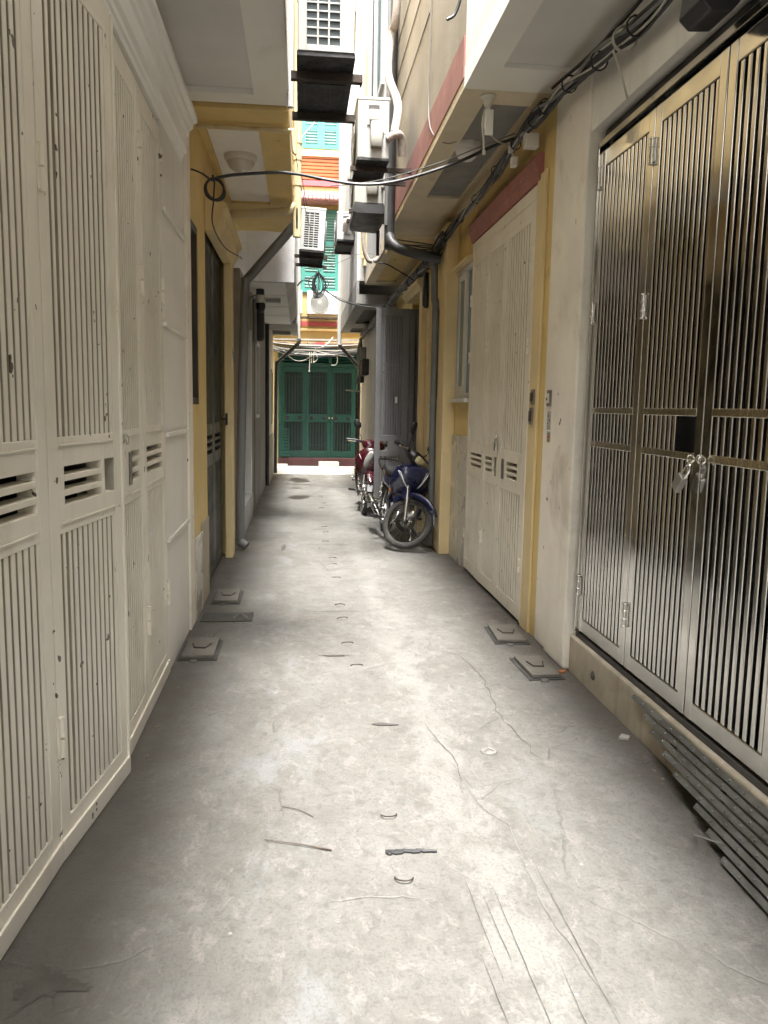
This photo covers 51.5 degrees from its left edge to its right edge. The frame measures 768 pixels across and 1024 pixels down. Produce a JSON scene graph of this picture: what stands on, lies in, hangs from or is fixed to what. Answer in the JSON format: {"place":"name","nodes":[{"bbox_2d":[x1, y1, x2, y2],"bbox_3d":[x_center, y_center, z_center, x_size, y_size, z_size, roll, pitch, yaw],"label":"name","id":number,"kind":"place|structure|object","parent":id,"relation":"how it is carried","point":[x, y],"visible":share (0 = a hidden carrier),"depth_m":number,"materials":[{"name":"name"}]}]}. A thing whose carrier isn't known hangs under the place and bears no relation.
{"place":"outdoors","nodes":[
{"label":"outdoors","id":0,"kind":"place"},
{"bbox_2d":[274,466,354,473],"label":"lane paving","id":1,"kind":"structure","parent":0,"point":[315,470],"depth_m":18.54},
{"bbox_2d":[318,461,338,466],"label":"concrete block","id":2,"kind":"structure","parent":1,"relation":"on","point":[328,463],"depth_m":19.44,"materials":[{"name":"concrete"}]},
{"bbox_2d":[341,14,398,458],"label":"house","id":3,"kind":"structure","parent":0,"point":[355,289],"depth_m":14.22,"materials":[{"name":"grey paint"}]},
{"bbox_2d":[337,123,343,344],"bbox_3d":[-0.897,-6.912,16.648,0.090,6.700,0.088,0,8,-6],"label":"downpipe","id":4,"kind":"object","parent":3,"relation":"attached to","point":[339,335],"visible":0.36,"depth_m":16.81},
{"bbox_2d":[332,211,353,254],"bbox_3d":[-0.608,-4.596,13.184,0.473,0.512,1.076,0,8,-6],"label":"air conditioner","id":5,"kind":"object","parent":3,"relation":"attached to","point":[343,243],"visible":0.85,"depth_m":12.75,"materials":[{"name":"white metal"}]},
{"bbox_2d":[343,217,354,233],"bbox_3d":[-0.531,-4.559,12.657,0.254,0.239,0.161,-2,8,-24],"label":"lagged pipe","id":6,"kind":"object","parent":5,"relation":"attached to","point":[345,226],"visible":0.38,"depth_m":12.60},
{"bbox_2d":[338,344,360,471],"bbox_3d":[-0.768,-2.240,17.321,0.516,2.826,0.082,-1,8,-13],"label":"drain pipe","id":7,"kind":"object","parent":3,"relation":"attached to","point":[348,355],"visible":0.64,"depth_m":17.30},
{"bbox_2d":[356,338,368,384],"bbox_3d":[-0.443,-3.069,16.070,0.149,0.956,1.630,0,8,-6],"label":"meter cluster","id":8,"kind":"object","parent":3,"relation":"attached to","point":[363,366],"visible":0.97,"depth_m":15.97,"materials":[{"name":"grey metal"}]},
{"bbox_2d":[0,474,767,1023],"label":"alley floor","id":9,"kind":"structure","parent":0,"point":[562,876],"depth_m":2.77,"materials":[{"name":"concrete"}]},
{"bbox_2d":[13,964,79,1007],"bbox_3d":[-0.891,1.220,2.064,0.142,0.001,0.148,8,10,41],"label":"stain","id":10,"kind":"object","parent":9,"relation":"on","point":[39,980],"visible":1,"depth_m":2.06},
{"bbox_2d":[54,983,93,990],"bbox_3d":[-0.796,1.224,2.050,0.101,0.001,0.034,0,8,-6],"label":"stain","id":11,"kind":"object","parent":9,"relation":"on","point":[79,986],"visible":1,"depth_m":2.05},
{"bbox_2d":[0,0,288,666],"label":"house","id":12,"kind":"structure","parent":9,"relation":"on","point":[180,56],"depth_m":4.51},
{"bbox_2d":[0,0,170,960],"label":"folding gate","id":13,"kind":"structure","parent":12,"relation":"attached to","point":[85,665],"depth_m":2.64,"materials":[{"name":"metal"}]},
{"bbox_2d":[123,433,129,444],"bbox_3d":[-1.044,-0.294,3.205,0.031,0.046,0.057,0,8,-6],"label":"latch","id":14,"kind":"object","parent":13,"relation":"attached to","point":[125,436],"visible":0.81,"depth_m":3.19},
{"bbox_2d":[287,0,293,108],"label":"downpipe","id":15,"kind":"object","parent":12,"relation":"attached to","point":[290,99],"visible":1,"depth_m":4.96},
{"bbox_2d":[291,0,362,125],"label":"air conditioner","id":16,"kind":"object","parent":12,"relation":"attached to","point":[324,77],"visible":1,"depth_m":3.74,"materials":[{"name":"white metal"}]},
{"bbox_2d":[177,638,222,662],"bbox_3d":[-1.116,0.831,4.845,0.230,0.038,0.438,0,8,-6],"label":"drain cover","id":17,"kind":"object","parent":9,"relation":"on","point":[194,650],"visible":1,"depth_m":4.79,"materials":[{"name":"grey concrete"}]},
{"bbox_2d":[199,612,253,621],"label":"gutter slab","id":18,"kind":"structure","parent":9,"relation":"on","point":[230,617],"depth_m":5.61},
{"bbox_2d":[210,589,243,605],"bbox_3d":[-1.215,0.653,6.180,0.220,0.038,0.458,0,8,-6],"label":"drain cover","id":19,"kind":"object","parent":9,"relation":"on","point":[222,597],"visible":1,"depth_m":6.12,"materials":[{"name":"grey concrete"}]},
{"bbox_2d":[189,101,292,620],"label":"house","id":20,"kind":"structure","parent":9,"relation":"on","point":[209,148],"depth_m":6.08,"materials":[{"name":"paint"}]},
{"bbox_2d":[190,218,198,403],"bbox_3d":[-1.343,-1.364,5.504,0.065,1.226,0.366,0,8,-6],"label":"window","id":21,"kind":"structure","parent":20,"relation":"in","point":[194,288],"depth_m":5.64,"materials":[{"name":"black glass"}]},
{"bbox_2d":[205,232,227,577],"bbox_3d":[-1.674,-0.880,6.985,0.501,2.850,1.630,0,8,-6],"label":"steel door","id":22,"kind":"structure","parent":20,"relation":"attached to","point":[213,368],"depth_m":6.97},
{"bbox_2d":[205,232,214,577],"bbox_3d":[-1.466,-0.829,6.552,0.076,2.810,0.720,0,8,-6],"label":"door leaf","id":23,"kind":"structure","parent":22,"relation":"in","point":[208,245],"depth_m":6.69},
{"bbox_2d":[212,245,227,568],"bbox_3d":[-1.515,-0.924,7.265,0.126,2.810,0.700,0,8,-6],"label":"door leaf","id":24,"kind":"structure","parent":22,"relation":"in","point":[216,300],"depth_m":7.27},
{"bbox_2d":[224,151,256,172],"bbox_3d":[-1.139,-2.765,6.326,0.260,0.122,0.260,0,8,-6],"label":"ceiling lamp","id":25,"kind":"object","parent":20,"relation":"attached to","point":[240,161],"visible":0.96,"depth_m":6.25,"materials":[{"name":"white plastic"}]},
{"bbox_2d":[196,0,297,154],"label":"water pipe","id":26,"kind":"object","parent":20,"relation":"attached to","point":[293,132],"visible":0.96,"depth_m":5.48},
{"bbox_2d":[236,220,292,548],"bbox_3d":[-1.174,-1.243,7.997,0.654,3.298,0.122,1,8,1],"label":"drain pipe","id":27,"kind":"object","parent":20,"relation":"attached to","point":[266,257],"visible":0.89,"depth_m":7.96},
{"bbox_2d":[229,121,301,237],"bbox_3d":[-1.087,-5.558,7.219,0.718,5.917,0.097,2,8,6],"label":"drain pipe","id":28,"kind":"object","parent":20,"relation":"attached to","point":[294,207],"visible":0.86,"depth_m":7.52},
{"bbox_2d":[233,230,296,537],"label":"house","id":29,"kind":"structure","parent":9,"relation":"on","point":[276,277],"depth_m":10.33,"materials":[{"name":"grey paint"}]},
{"bbox_2d":[255,343,259,417],"bbox_3d":[-1.914,-1.960,11.821,0.085,1.108,0.960,0,8,-6],"label":"window","id":30,"kind":"structure","parent":29,"relation":"in","point":[257,346],"depth_m":12.23,"materials":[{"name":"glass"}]},
{"bbox_2d":[250,289,265,312],"bbox_3d":[-1.640,-2.679,10.089,0.287,0.287,0.146,-3,9,-30],"label":"security camera","id":31,"kind":"object","parent":29,"relation":"attached to","point":[260,302],"visible":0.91,"depth_m":10.08,"materials":[{"name":"black plastic"}]},
{"bbox_2d":[253,299,263,343],"bbox_3d":[-1.708,-2.598,10.884,0.143,0.570,0.240,0,8,-6],"label":"meter box","id":32,"kind":"object","parent":29,"relation":"attached to","point":[258,326],"visible":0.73,"depth_m":10.79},
{"bbox_2d":[265,324,268,484],"bbox_3d":[-2.130,-1.943,14.529,0.070,2.920,0.068,0,8,-6],"label":"drain pipe","id":33,"kind":"object","parent":29,"relation":"attached to","point":[266,404],"visible":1,"depth_m":14.50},
{"bbox_2d":[265,298,280,304],"bbox_3d":[-1.567,-2.919,11.031,0.280,0.063,0.195,0,8,-6],"label":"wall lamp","id":34,"kind":"object","parent":29,"relation":"attached to","point":[272,301],"visible":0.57,"depth_m":10.95,"materials":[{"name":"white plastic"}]},
{"bbox_2d":[294,206,326,268],"bbox_3d":[-0.883,-3.294,9.635,0.405,0.562,0.860,3,7,-6],"label":"air conditioner","id":35,"kind":"object","parent":29,"relation":"attached to","point":[311,254],"visible":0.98,"depth_m":9.23,"materials":[{"name":"white metal"}]},
{"bbox_2d":[266,238,297,485],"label":"house","id":36,"kind":"structure","parent":9,"relation":"on","point":[291,329],"depth_m":15.73,"materials":[{"name":"grey paint"}]},
{"bbox_2d":[271,369,272,424],"bbox_3d":[-2.280,-2.337,16.185,0.025,1.100,0.600,0,8,-6],"label":"window","id":37,"kind":"structure","parent":36,"relation":"in","point":[271,369],"depth_m":15.96,"materials":[{"name":"glass"}]},
{"bbox_2d":[274,339,300,472],"bbox_3d":[-2.089,-2.277,17.183,0.594,2.888,0.093,1,8,1],"label":"drain pipe","id":38,"kind":"object","parent":36,"relation":"attached to","point":[288,352],"visible":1,"depth_m":17.12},
{"bbox_2d":[297,238,300,340],"bbox_3d":[-1.775,-6.203,16.652,0.070,5.140,0.068,0,8,-6],"label":"downpipe","id":39,"kind":"object","parent":36,"relation":"attached to","point":[299,280],"visible":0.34,"depth_m":16.83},
{"bbox_2d":[264,839,331,850],"bbox_3d":[-0.297,1.140,2.730,0.244,0.008,0.006,3,8,13],"label":"twig","id":40,"kind":"object","parent":9,"relation":"on","point":[303,844],"visible":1,"depth_m":2.72,"materials":[{"name":"brown plant"}]},
{"bbox_2d":[288,495,308,498],"bbox_3d":[-1.392,-0.243,13.044,0.370,0.001,0.551,0,8,-6],"label":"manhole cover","id":41,"kind":"object","parent":9,"relation":"on","point":[297,497],"visible":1,"depth_m":13.01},
{"bbox_2d":[290,478,308,482],"bbox_3d":[-1.725,-0.644,16.022,0.412,0.001,1.099,-1,8,-16],"label":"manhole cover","id":42,"kind":"object","parent":9,"relation":"on","point":[297,480],"visible":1,"depth_m":15.95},
{"bbox_2d":[272,0,369,465],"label":"house","id":43,"kind":"structure","parent":9,"relation":"on","point":[320,149],"depth_m":19.15,"materials":[{"name":"yellow paint"}]},
{"bbox_2d":[279,428,288,457],"bbox_3d":[-2.465,-1.705,19.619,0.244,0.740,0.040,0,8,-6],"label":"slatted rack","id":44,"kind":"object","parent":43,"relation":"attached to","point":[284,442],"visible":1,"depth_m":19.60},
{"bbox_2d":[273,338,358,344],"bbox_3d":[-1.584,-4.016,19.014,2.135,0.173,1.080,0,8,-6],"label":"awning","id":45,"kind":"object","parent":43,"relation":"attached to","point":[330,343],"visible":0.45,"depth_m":18.51,"materials":[{"name":"metal"}]},
{"bbox_2d":[273,337,357,371],"bbox_3d":[-1.468,-3.601,18.203,2.354,0.807,0.564,0,8,-6],"label":"cable bundle","id":46,"kind":"object","parent":45,"relation":"hanging from","point":[276,348],"visible":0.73,"depth_m":18.04,"materials":[{"name":"white plastic"}]},
{"bbox_2d":[278,347,356,457],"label":"gate","id":47,"kind":"structure","parent":43,"relation":"attached to","point":[316,410],"depth_m":19.79,"materials":[{"name":"green metal"}]},
{"bbox_2d":[300,316,337,319],"bbox_3d":[-1.849,-4.693,19.246,2.300,0.033,0.330,0,8,-6],"label":"mounting rail","id":48,"kind":"object","parent":43,"relation":"attached to","point":[325,318],"visible":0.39,"depth_m":19.15,"materials":[{"name":"metal"}]},
{"bbox_2d":[300,290,301,315],"bbox_3d":[-2.404,-5.004,19.091,0.880,0.600,0.298,0,8,-6],"label":"air conditioner","id":49,"kind":"object","parent":48,"relation":"on","point":[300,302],"visible":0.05,"depth_m":19.00,"materials":[{"name":"white metal"}]},
{"bbox_2d":[307,291,337,316],"bbox_3d":[-1.459,-5.000,19.191,0.790,0.600,0.298,0,8,-6],"label":"air conditioner","id":50,"kind":"object","parent":48,"relation":"on","point":[326,304],"visible":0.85,"depth_m":19.06,"materials":[{"name":"white metal"}]},
{"bbox_2d":[354,392,357,474],"bbox_3d":[-0.608,-1.691,17.258,0.044,1.800,0.044,0,8,-6],"label":"post","id":51,"kind":"object","parent":9,"relation":"on","point":[356,394],"visible":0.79,"depth_m":17.23,"materials":[{"name":"grey metal"}]},
{"bbox_2d":[346,419,386,513],"bbox_3d":[-0.187,-0.690,11.686,0.759,1.302,1.862,6,8,0],"label":"motorbike","id":52,"kind":"object","parent":9,"relation":"on","point":[364,474],"visible":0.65,"depth_m":11.13,"materials":[{"name":"red metal"}]},
{"bbox_2d":[372,722,398,725],"bbox_3d":[0.005,1.008,3.785,0.130,0.004,0.030,1,8,-1],"label":"wood chip","id":53,"kind":"object","parent":9,"relation":"on","point":[383,724],"visible":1,"depth_m":3.78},
{"bbox_2d":[366,421,436,548],"bbox_3d":[0.198,-0.351,8.986,0.636,1.356,1.786,5,7,-12],"label":"motorbike","id":54,"kind":"object","parent":9,"relation":"on","point":[403,489],"visible":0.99,"depth_m":8.41,"materials":[{"name":"blue metal"}]},
{"bbox_2d":[385,848,436,854],"bbox_3d":[0.092,1.151,2.701,0.176,0.009,0.025,0,8,-6],"label":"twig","id":55,"kind":"object","parent":9,"relation":"on","point":[400,851],"visible":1,"depth_m":2.70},
{"bbox_2d":[144,551,697,988],"bbox_3d":[-0.121,0.809,5.275,2.202,0.005,6.786,0,8,-6],"label":"grit","id":56,"kind":"object","parent":9,"relation":"on","point":[654,770],"visible":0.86,"depth_m":3.85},
{"bbox_2d":[394,0,557,636],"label":"house","id":57,"kind":"structure","parent":9,"relation":"on","point":[436,203],"depth_m":6.31,"materials":[{"name":"paint"}]},
{"bbox_2d":[346,171,384,223],"bbox_3d":[-0.134,-3.478,8.575,0.503,0.612,0.796,0,8,-6],"label":"air conditioner","id":58,"kind":"object","parent":57,"relation":"attached to","point":[365,194],"visible":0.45,"depth_m":8.27,"materials":[{"name":"white metal"}]},
{"bbox_2d":[349,204,383,255],"bbox_3d":[-0.185,-3.060,8.668,0.375,0.384,0.820,0,8,-6],"label":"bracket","id":59,"kind":"object","parent":58,"relation":"attached to","point":[366,218],"visible":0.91,"depth_m":8.46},
{"bbox_2d":[347,96,411,186],"bbox_3d":[-0.033,-3.239,7.015,0.540,0.572,0.736,0,8,-6],"label":"air conditioner","id":60,"kind":"object","parent":57,"relation":"attached to","point":[372,137],"visible":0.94,"depth_m":6.73,"materials":[{"name":"white metal"}]},
{"bbox_2d":[384,0,401,131],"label":"lagged pipe","id":61,"kind":"object","parent":57,"relation":"attached to","point":[393,91],"visible":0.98,"depth_m":7.42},
{"bbox_2d":[384,0,441,263],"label":"drain pipe","id":62,"kind":"object","parent":57,"relation":"attached to","point":[391,242],"visible":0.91,"depth_m":8.04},
{"bbox_2d":[397,239,437,245],"bbox_3d":[0.381,-2.796,8.289,0.596,0.153,0.093,8,10,44],"label":"cable","id":63,"kind":"object","parent":57,"relation":"attached to","point":[415,242],"visible":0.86,"depth_m":8.39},
{"bbox_2d":[404,244,435,248],"bbox_3d":[0.351,-2.777,8.332,0.079,0.145,0.696,-6,10,-43],"label":"cable","id":64,"kind":"object","parent":57,"relation":"attached to","point":[419,246],"visible":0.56,"depth_m":8.34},
{"bbox_2d":[330,133,515,185],"bbox_3d":[0.112,-2.542,5.920,0.293,0.179,1.913,-6,10,-44],"label":"cable","id":65,"kind":"object","parent":57,"relation":"attached to","point":[432,164],"visible":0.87,"depth_m":5.48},
{"bbox_2d":[427,262,438,545],"bbox_3d":[0.510,-1.106,8.385,0.107,2.951,0.070,0,8,-6],"label":"drain pipe","id":66,"kind":"object","parent":57,"relation":"attached to","point":[434,368],"visible":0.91,"depth_m":8.33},
{"bbox_2d":[428,0,456,143],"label":"cable","id":67,"kind":"object","parent":57,"relation":"attached to","point":[429,77],"visible":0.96,"depth_m":5.93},
{"bbox_2d":[446,0,460,20],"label":"cable","id":68,"kind":"object","parent":57,"relation":"attached to","point":[453,15],"visible":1,"depth_m":4.71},
{"bbox_2d":[450,254,472,401],"bbox_3d":[0.751,-1.721,7.617,0.130,1.330,0.780,0,8,-6],"label":"window","id":69,"kind":"structure","parent":57,"relation":"in","point":[465,276],"depth_m":7.62,"materials":[{"name":"grey glass"}]},
{"bbox_2d":[453,139,480,161],"bbox_3d":[0.602,-2.608,5.778,0.200,0.122,0.200,0,8,-6],"label":"ceiling lamp","id":70,"kind":"object","parent":57,"relation":"attached to","point":[463,146],"visible":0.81,"depth_m":5.71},
{"bbox_2d":[480,92,495,154],"bbox_3d":[0.628,-2.348,4.842,0.096,0.351,0.096,0,8,-6],"label":"lamp holder","id":71,"kind":"object","parent":57,"relation":"hanging from","point":[487,98],"visible":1,"depth_m":4.81,"materials":[{"name":"white plastic"}]},
{"bbox_2d":[445,101,545,239],"bbox_3d":[0.769,-2.567,6.379,0.086,0.207,3.302,0,8,-6],"label":"cable bundle","id":72,"kind":"object","parent":57,"relation":"attached to","point":[528,125],"visible":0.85,"depth_m":5.82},
{"bbox_2d":[211,137,514,185],"bbox_3d":[-0.120,-2.363,5.349,2.061,0.365,0.117,1,8,-3],"label":"cable","id":73,"kind":"object","parent":72,"relation":"attached to","point":[364,184],"visible":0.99,"depth_m":5.36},
{"bbox_2d":[190,168,225,201],"bbox_3d":[-1.166,-2.162,5.255,0.241,0.207,0.047,0,8,-6],"label":"cable loop","id":74,"kind":"object","parent":73,"relation":"hanging from","point":[221,197],"visible":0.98,"depth_m":5.26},
{"bbox_2d":[211,182,241,258],"bbox_3d":[-1.261,-2.225,6.462,0.058,0.251,2.412,0,8,-6],"label":"cable","id":75,"kind":"object","parent":74,"relation":"hanging from","point":[213,225],"visible":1,"depth_m":5.55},
{"bbox_2d":[508,143,517,167],"bbox_3d":[0.863,-2.391,5.338,0.040,0.170,0.120,0,8,-6],"label":"adapter plug","id":76,"kind":"object","parent":72,"relation":"attached to","point":[513,161],"visible":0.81,"depth_m":5.29,"materials":[{"name":"white plastic"}]},
{"bbox_2d":[517,130,538,149],"bbox_3d":[0.926,-2.399,5.118,0.111,0.137,0.136,0,8,-6],"label":"junction box","id":77,"kind":"object","parent":72,"relation":"attached to","point":[530,140],"visible":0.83,"depth_m":5.06,"materials":[{"name":"white plastic"}]},
{"bbox_2d":[463,185,537,622],"bbox_3d":[0.947,-0.796,6.337,0.200,2.950,1.950,0,8,-6],"label":"folding door","id":78,"kind":"structure","parent":57,"relation":"attached to","point":[501,305],"depth_m":6.09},
{"bbox_2d":[463,238,490,581],"bbox_3d":[0.827,-0.850,6.951,0.075,2.830,0.701,0,8,-6],"label":"door leaf","id":79,"kind":"structure","parent":78,"relation":"in","point":[477,359],"depth_m":6.94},
{"bbox_2d":[478,225,506,595],"bbox_3d":[0.884,-0.771,6.367,0.080,2.830,0.515,0,8,-6],"label":"door leaf","id":80,"kind":"structure","parent":78,"relation":"in","point":[496,297],"depth_m":6.35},
{"bbox_2d":[493,435,497,450],"bbox_3d":[0.865,-0.533,6.160,0.022,0.122,0.050,0,8,-6],"label":"padlock","id":81,"kind":"object","parent":78,"relation":"attached to","point":[495,447],"visible":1,"depth_m":6.14,"materials":[{"name":"silver metal"}]},
{"bbox_2d":[494,200,535,619],"bbox_3d":[0.953,-0.688,5.748,0.075,2.830,0.720,0,8,-6],"label":"door leaf","id":82,"kind":"structure","parent":78,"relation":"in","point":[521,230],"depth_m":5.72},
{"bbox_2d":[528,408,533,424],"bbox_3d":[0.970,-0.636,5.280,0.024,0.110,0.070,0,8,-6],"label":"bell box","id":83,"kind":"object","parent":57,"relation":"attached to","point":[530,415],"visible":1,"depth_m":5.25,"materials":[{"name":"grey plastic"}]},
{"bbox_2d":[530,389,534,404],"bbox_3d":[0.974,-0.757,5.244,0.024,0.100,0.070,0,8,-6],"label":"bell box","id":84,"kind":"object","parent":57,"relation":"attached to","point":[532,397],"visible":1,"depth_m":5.22,"materials":[{"name":"grey plastic"}]},
{"bbox_2d":[480,747,496,754],"bbox_3d":[0.462,1.052,3.506,0.073,0.010,0.073,0,8,-6],"label":"bottle cap","id":85,"kind":"object","parent":9,"relation":"on","point":[488,751],"visible":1,"depth_m":3.50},
{"bbox_2d":[484,624,529,645],"bbox_3d":[0.818,0.808,5.287,0.230,0.038,0.438,1,8,-3],"label":"drain cover","id":86,"kind":"object","parent":9,"relation":"on","point":[507,634],"visible":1,"depth_m":5.23,"materials":[{"name":"grey concrete"}]},
{"bbox_2d":[509,655,564,682],"bbox_3d":[0.889,0.899,4.617,0.205,0.038,0.428,0,8,-8],"label":"drain cover","id":87,"kind":"object","parent":9,"relation":"on","point":[536,668],"visible":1,"depth_m":4.57,"materials":[{"name":"grey concrete"}]},
{"bbox_2d":[464,0,767,859],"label":"house","id":88,"kind":"structure","parent":9,"relation":"on","point":[538,46],"depth_m":4.35,"materials":[{"name":"paint"}]},
{"bbox_2d":[546,390,551,405],"bbox_3d":[1.017,-0.705,4.931,0.024,0.100,0.070,0,8,-6],"label":"bell box","id":89,"kind":"object","parent":88,"relation":"attached to","point":[548,397],"visible":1,"depth_m":4.91,"materials":[{"name":"white plastic"}]},
{"bbox_2d":[547,411,550,429],"bbox_3d":[1.025,-0.568,4.950,0.002,0.115,0.070,0,8,-6],"label":"sticker","id":90,"kind":"object","parent":88,"relation":"attached to","point":[548,419],"visible":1,"depth_m":4.95,"materials":[{"name":"paper"}]},
{"bbox_2d":[551,0,642,89],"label":"cable","id":91,"kind":"object","parent":88,"relation":"attached to","point":[610,34],"visible":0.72,"depth_m":3.80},
{"bbox_2d":[530,0,672,128],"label":"cable bundle","id":92,"kind":"object","parent":88,"relation":"attached to","point":[639,25],"visible":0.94,"depth_m":3.79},
{"bbox_2d":[612,24,637,98],"bbox_3d":[1.087,-2.059,3.641,0.121,0.295,0.069,0,8,-6],"label":"cable tie","id":93,"kind":"object","parent":92,"relation":"attached to","point":[616,48],"visible":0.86,"depth_m":3.61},
{"bbox_2d":[574,0,767,782],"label":"folding gate","id":94,"kind":"structure","parent":88,"relation":"attached to","point":[671,599],"depth_m":3.27,"materials":[{"name":"metal"}]},
{"bbox_2d":[671,463,690,492],"bbox_3d":[1.203,-0.137,3.222,0.032,0.125,0.109,0,8,-6],"label":"padlock","id":95,"kind":"object","parent":94,"relation":"hanging from","point":[679,482],"visible":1,"depth_m":3.22,"materials":[{"name":"silver metal"}]},
{"bbox_2d":[679,0,740,31],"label":"flood lamp","id":96,"kind":"object","parent":88,"relation":"attached to","point":[702,15],"visible":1,"depth_m":2.85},
{"bbox_2d":[619,733,629,739],"bbox_3d":[1.109,1.040,3.672,0.041,0.012,0.050,6,9,31],"label":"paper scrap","id":97,"kind":"object","parent":9,"relation":"on","point":[624,737],"visible":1,"depth_m":3.66,"materials":[{"name":"paper"}]},
{"bbox_2d":[631,694,767,912],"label":"folded grille","id":98,"kind":"object","parent":9,"relation":"on","point":[756,881],"visible":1,"depth_m":2.78,"materials":[{"name":"metal"}]},
{"bbox_2d":[363,0,440,531],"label":"house","id":99,"kind":"structure","parent":0,"point":[387,275],"depth_m":9.52,"materials":[{"name":"yellow paint"}]},
{"bbox_2d":[360,0,367,257],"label":"conduit","id":100,"kind":"object","parent":99,"relation":"attached to","point":[365,8],"visible":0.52,"depth_m":11.53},
{"bbox_2d":[368,0,372,96],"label":"pipe","id":101,"kind":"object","parent":99,"relation":"in","point":[371,1],"depth_m":11.06,"materials":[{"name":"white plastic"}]},
{"bbox_2d":[361,226,382,263],"bbox_3d":[-0.138,-3.711,9.631,0.280,1.377,0.058,0,8,-6],"label":"lagged pipe","id":102,"kind":"object","parent":99,"relation":"attached to","point":[364,250],"visible":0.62,"depth_m":9.67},
{"bbox_2d":[372,0,374,96],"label":"conduit","id":103,"kind":"object","parent":99,"relation":"attached to","point":[373,48],"visible":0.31,"depth_m":10.28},
{"bbox_2d":[373,0,378,96],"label":"conduit","id":104,"kind":"object","parent":99,"relation":"attached to","point":[376,34],"visible":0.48,"depth_m":9.94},
{"bbox_2d":[377,0,385,96],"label":"pipe","id":105,"kind":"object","parent":99,"relation":"in","point":[382,3],"depth_m":9.49,"materials":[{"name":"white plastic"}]},
{"bbox_2d":[374,262,415,280],"bbox_3d":[0.132,-2.915,9.650,0.545,0.265,0.046,3,8,16],"label":"cable","id":106,"kind":"object","parent":99,"relation":"attached to","point":[396,269],"visible":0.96,"depth_m":9.63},
{"bbox_2d":[373,308,418,509],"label":"folding gate","id":107,"kind":"structure","parent":99,"relation":"attached to","point":[397,351],"depth_m":10.53,"materials":[{"name":"silver metal"}]},
{"bbox_2d":[325,289,385,307],"bbox_3d":[-0.443,-2.905,10.797,0.134,0.349,1.248,-6,10,-43],"label":"cable","id":108,"kind":"object","parent":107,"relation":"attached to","point":[354,304],"visible":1,"depth_m":10.67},
{"bbox_2d":[360,231,446,339],"bbox_3d":[0.101,-3.068,11.720,0.169,0.408,8.107,0,8,-7],"label":"cable bundle","id":109,"kind":"object","parent":99,"relation":"attached to","point":[420,271],"visible":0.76,"depth_m":9.85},
{"bbox_2d":[422,273,428,307],"bbox_3d":[0.461,-2.467,8.866,0.067,0.380,0.100,0,8,-6],"label":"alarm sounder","id":110,"kind":"object","parent":99,"relation":"attached to","point":[425,287],"visible":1,"depth_m":8.83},
{"bbox_2d":[428,302,439,407],"bbox_3d":[0.592,-1.693,8.609,0.120,1.118,0.480,0,8,-6],"label":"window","id":111,"kind":"structure","parent":99,"relation":"in","point":[439,302],"depth_m":8.74,"materials":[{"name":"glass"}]},
{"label":"cable","id":112,"kind":"object","parent":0,"visible":0},
{"bbox_2d":[308,272,328,298],"bbox_3d":[-0.955,-3.306,11.625,0.303,0.382,0.096,0,8,-6],"label":"cable coil","id":113,"kind":"object","parent":112,"relation":"hanging from","point":[315,291],"visible":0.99,"depth_m":11.60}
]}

